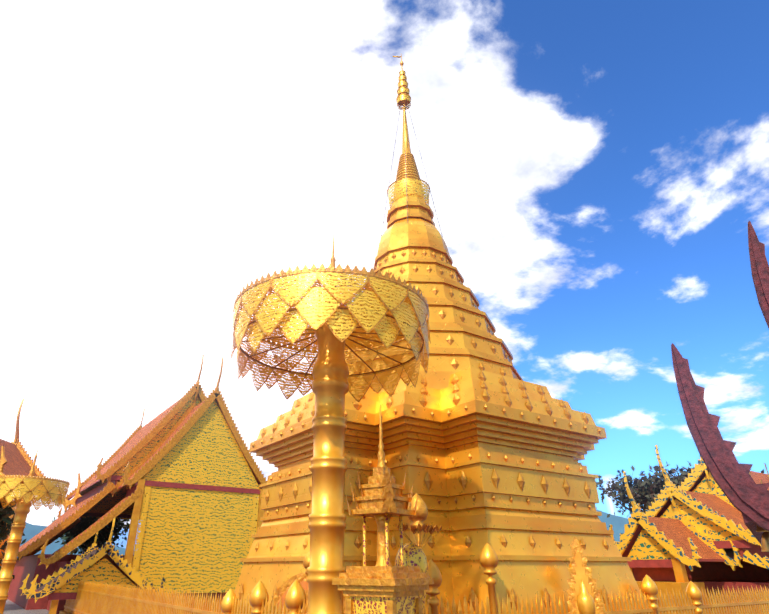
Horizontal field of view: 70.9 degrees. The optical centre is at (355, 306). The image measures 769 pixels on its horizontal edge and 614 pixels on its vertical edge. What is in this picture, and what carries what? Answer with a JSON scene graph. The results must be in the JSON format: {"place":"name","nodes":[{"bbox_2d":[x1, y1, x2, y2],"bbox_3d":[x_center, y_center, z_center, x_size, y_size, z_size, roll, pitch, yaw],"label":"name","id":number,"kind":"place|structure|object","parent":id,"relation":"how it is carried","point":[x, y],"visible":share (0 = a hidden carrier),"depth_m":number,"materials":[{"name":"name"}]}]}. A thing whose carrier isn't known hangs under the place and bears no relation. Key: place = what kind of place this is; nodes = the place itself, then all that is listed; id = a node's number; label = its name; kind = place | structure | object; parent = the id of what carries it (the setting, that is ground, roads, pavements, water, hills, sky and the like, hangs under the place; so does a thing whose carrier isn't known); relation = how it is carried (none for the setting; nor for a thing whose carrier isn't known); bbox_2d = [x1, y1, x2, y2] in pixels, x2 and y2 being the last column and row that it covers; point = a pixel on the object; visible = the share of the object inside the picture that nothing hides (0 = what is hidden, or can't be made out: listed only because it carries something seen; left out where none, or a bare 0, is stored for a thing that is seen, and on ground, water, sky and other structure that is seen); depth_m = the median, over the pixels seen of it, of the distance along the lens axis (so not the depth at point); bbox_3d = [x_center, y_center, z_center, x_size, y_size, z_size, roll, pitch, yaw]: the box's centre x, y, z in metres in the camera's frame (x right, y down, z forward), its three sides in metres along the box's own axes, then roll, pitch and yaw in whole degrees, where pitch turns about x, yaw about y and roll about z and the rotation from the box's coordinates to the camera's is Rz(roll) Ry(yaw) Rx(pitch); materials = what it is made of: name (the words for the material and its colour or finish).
{"place":"outdoors","nodes":[
{"label":"outdoors","id":0,"kind":"place"},
{"bbox_2d":[0,500,15,565],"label":"tree","id":1,"kind":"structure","parent":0,"point":[6,539],"depth_m":30.80,"materials":[{"name":"green plant"}]},
{"bbox_2d":[3,599,48,613],"bbox_3d":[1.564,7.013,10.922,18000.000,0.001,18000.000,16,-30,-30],"label":"ground","id":2,"kind":"structure","parent":0,"point":[11,607],"depth_m":21.66,"materials":[{"name":"stone"}]},
{"bbox_2d":[0,495,25,578],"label":"tree","id":3,"kind":"object","parent":2,"relation":"on","point":[6,512],"visible":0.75,"depth_m":23.38,"materials":[{"name":"green plant"}]},
{"bbox_2d":[0,446,69,613],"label":"umbrella","id":4,"kind":"object","parent":2,"relation":"on","point":[29,486],"visible":1,"depth_m":16.50,"materials":[{"name":"gold metal"}]},
{"bbox_2d":[0,399,82,511],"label":"temple roof","id":5,"kind":"structure","parent":2,"relation":"on","point":[15,458],"depth_m":24.14,"materials":[{"name":"tile"}]},
{"bbox_2d":[52,510,129,553],"bbox_3d":[-19.042,16.877,38.014,5.448,5.847,5.588,16,-30,-30],"label":"tree","id":6,"kind":"object","parent":2,"relation":"on","point":[84,524],"visible":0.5,"depth_m":37.66,"materials":[{"name":"green plant"}]},
{"bbox_2d":[19,518,165,613],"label":"gable roof","id":7,"kind":"structure","parent":2,"relation":"on","point":[111,566],"depth_m":18.88,"materials":[{"name":"metal"}]},
{"bbox_2d":[7,354,266,613],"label":"temple building","id":8,"kind":"structure","parent":2,"relation":"on","point":[182,479],"depth_m":24.06,"materials":[{"name":"tile"}]},
{"bbox_2d":[267,551,344,613],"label":"shrine arch","id":9,"kind":"object","parent":2,"relation":"on","point":[282,590],"visible":0.29,"depth_m":7.88,"materials":[{"name":"gold metal"}]},
{"bbox_2d":[230,234,430,613],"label":"umbrella","id":10,"kind":"object","parent":2,"relation":"on","point":[331,319],"visible":1,"depth_m":6.79,"materials":[{"name":"gold metal"}]},
{"bbox_2d":[332,403,433,613],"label":"shrine lantern","id":11,"kind":"object","parent":2,"relation":"on","point":[383,585],"visible":1,"depth_m":5.52,"materials":[{"name":"gold metal"}]},
{"bbox_2d":[59,543,768,613],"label":"fence","id":12,"kind":"object","parent":2,"relation":"on","point":[95,598],"visible":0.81,"depth_m":9.48,"materials":[{"name":"gold metal"}]},
{"bbox_2d":[395,493,441,613],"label":"ornament","id":13,"kind":"object","parent":2,"relation":"on","point":[414,554],"visible":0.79,"depth_m":6.48,"materials":[{"name":"gold metal"}]},
{"bbox_2d":[566,537,606,613],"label":"finial","id":14,"kind":"object","parent":2,"relation":"on","point":[583,592],"visible":1,"depth_m":6.97,"materials":[{"name":"gold metal"}]},
{"bbox_2d":[596,463,691,523],"bbox_3d":[12.954,9.519,22.525,5.422,5.609,4.976,-5,-26,11],"label":"tree","id":15,"kind":"object","parent":2,"relation":"on","point":[645,492],"visible":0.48,"depth_m":22.98,"materials":[{"name":"green plant"}]},
{"bbox_2d":[609,445,768,613],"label":"hall","id":16,"kind":"structure","parent":2,"relation":"on","point":[694,529],"depth_m":15.82,"materials":[{"name":"tile"}]},
{"bbox_2d":[640,462,763,479],"bbox_3d":[17.419,10.469,25.451,6.667,6.447,6.121,16,-30,-30],"label":"tree","id":17,"kind":"object","parent":2,"relation":"on","point":[674,470],"visible":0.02,"depth_m":26.60,"materials":[{"name":"green plant"}]},
{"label":"chedi terrace","id":18,"kind":"structure","parent":2,"relation":"on","visible":0},
{"bbox_2d":[234,196,650,613],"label":"chedi","id":19,"kind":"structure","parent":18,"relation":"on","point":[484,443],"depth_m":9.83,"materials":[{"name":"gold metal"}]},
{"bbox_2d":[381,54,442,236],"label":"spire","id":20,"kind":"structure","parent":19,"relation":"on","point":[407,182],"depth_m":16.02,"materials":[{"name":"gold metal"}]},
{"bbox_2d":[17,509,628,557],"bbox_3d":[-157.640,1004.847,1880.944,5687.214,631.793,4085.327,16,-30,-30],"label":"mountain","id":21,"kind":"structure","parent":0,"point":[617,523],"depth_m":2012.50,"materials":[{"name":"blue"}]},
{"bbox_2d":[112,518,627,550],"bbox_3d":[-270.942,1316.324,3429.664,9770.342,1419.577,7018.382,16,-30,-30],"label":"mountain","id":22,"kind":"structure","parent":0,"point":[124,543],"depth_m":4439.36,"materials":[{"name":"blue"}]},
{"bbox_2d":[0,0,768,528],"label":"sky","id":23,"kind":"structure","parent":0,"point":[597,171],"materials":[{"name":"white"}]},
{"bbox_2d":[741,463,768,552],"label":"temple roof","id":24,"kind":"structure","parent":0,"point":[761,535],"depth_m":3.92,"materials":[{"name":"tile"}]},
{"bbox_2d":[671,343,768,530],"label":"roof finial","id":25,"kind":"object","parent":24,"relation":"attached to","point":[744,492],"visible":1,"depth_m":3.77,"materials":[{"name":"red wood"}]},
{"bbox_2d":[748,221,768,327],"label":"roof finial","id":26,"kind":"object","parent":24,"relation":"attached to","point":[759,268],"visible":1,"depth_m":4.29,"materials":[{"name":"red wood"}]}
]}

